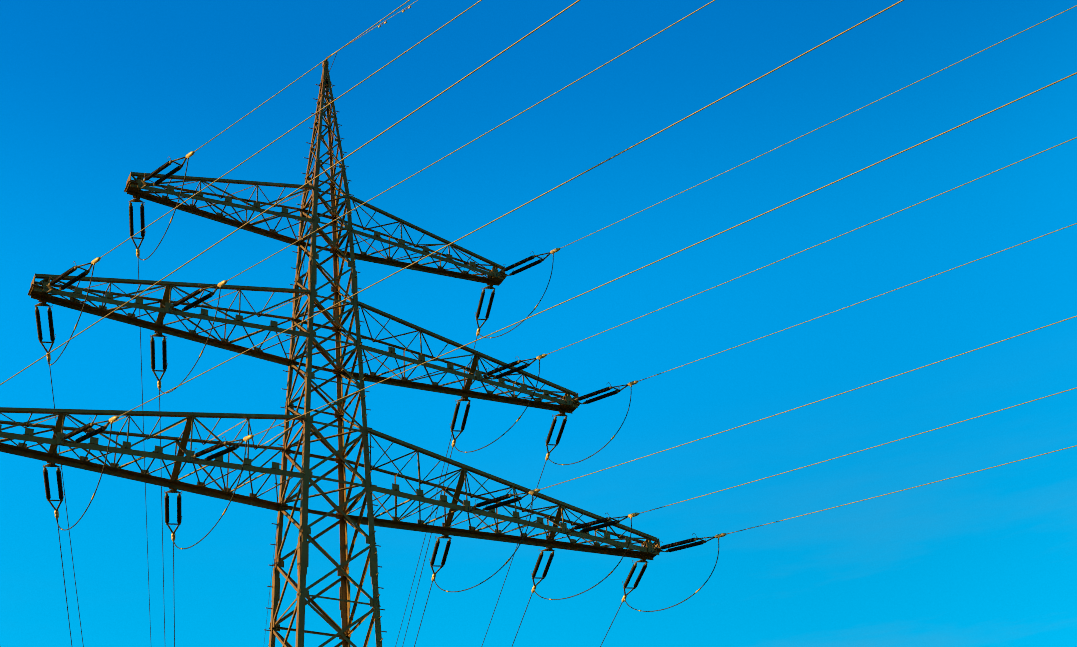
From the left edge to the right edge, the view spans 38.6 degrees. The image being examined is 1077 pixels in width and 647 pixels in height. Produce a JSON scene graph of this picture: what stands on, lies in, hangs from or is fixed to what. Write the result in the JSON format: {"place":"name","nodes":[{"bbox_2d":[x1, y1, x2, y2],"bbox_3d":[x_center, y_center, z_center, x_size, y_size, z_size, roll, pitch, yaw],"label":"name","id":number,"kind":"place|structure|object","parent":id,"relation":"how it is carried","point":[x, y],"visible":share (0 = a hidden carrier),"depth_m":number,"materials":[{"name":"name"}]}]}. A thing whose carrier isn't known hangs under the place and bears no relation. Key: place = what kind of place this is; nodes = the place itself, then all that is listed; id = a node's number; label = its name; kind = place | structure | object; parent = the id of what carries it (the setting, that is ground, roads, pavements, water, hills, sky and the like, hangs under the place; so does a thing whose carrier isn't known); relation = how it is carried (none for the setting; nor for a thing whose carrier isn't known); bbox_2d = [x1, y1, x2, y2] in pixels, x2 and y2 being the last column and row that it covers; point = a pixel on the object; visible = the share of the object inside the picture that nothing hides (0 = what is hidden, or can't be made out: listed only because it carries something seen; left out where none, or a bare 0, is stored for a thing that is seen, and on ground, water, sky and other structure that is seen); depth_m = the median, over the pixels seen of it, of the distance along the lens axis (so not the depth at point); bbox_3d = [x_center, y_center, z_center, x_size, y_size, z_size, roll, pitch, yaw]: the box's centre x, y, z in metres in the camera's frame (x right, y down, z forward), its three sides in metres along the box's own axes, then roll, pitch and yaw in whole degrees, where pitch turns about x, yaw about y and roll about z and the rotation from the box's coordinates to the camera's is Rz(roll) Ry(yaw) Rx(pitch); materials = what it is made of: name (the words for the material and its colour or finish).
{"place":"outdoors","nodes":[
{"label":"outdoors","id":0,"kind":"place"},
{"bbox_2d":[0,0,1076,646],"label":"sky","id":1,"kind":"structure","parent":0,"point":[94,93],"materials":[{"name":"blue"}]},
{"label":"field","id":2,"kind":"structure","parent":0,"visible":0},
{"bbox_2d":[0,59,661,646],"bbox_3d":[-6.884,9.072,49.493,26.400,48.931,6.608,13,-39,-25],"label":"lattice pylon","id":3,"kind":"object","parent":2,"relation":"on","point":[304,475],"visible":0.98,"depth_m":54.09,"materials":[{"name":"metal"}]},
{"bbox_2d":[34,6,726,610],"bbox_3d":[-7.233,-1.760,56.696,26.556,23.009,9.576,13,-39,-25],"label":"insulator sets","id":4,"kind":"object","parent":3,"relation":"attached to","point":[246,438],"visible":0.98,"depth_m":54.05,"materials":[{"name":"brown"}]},
{"bbox_2d":[0,0,1076,646],"bbox_3d":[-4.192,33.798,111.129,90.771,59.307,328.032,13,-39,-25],"label":"conductors","id":5,"kind":"object","parent":3,"relation":"attached to","point":[542,296],"visible":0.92,"depth_m":45.09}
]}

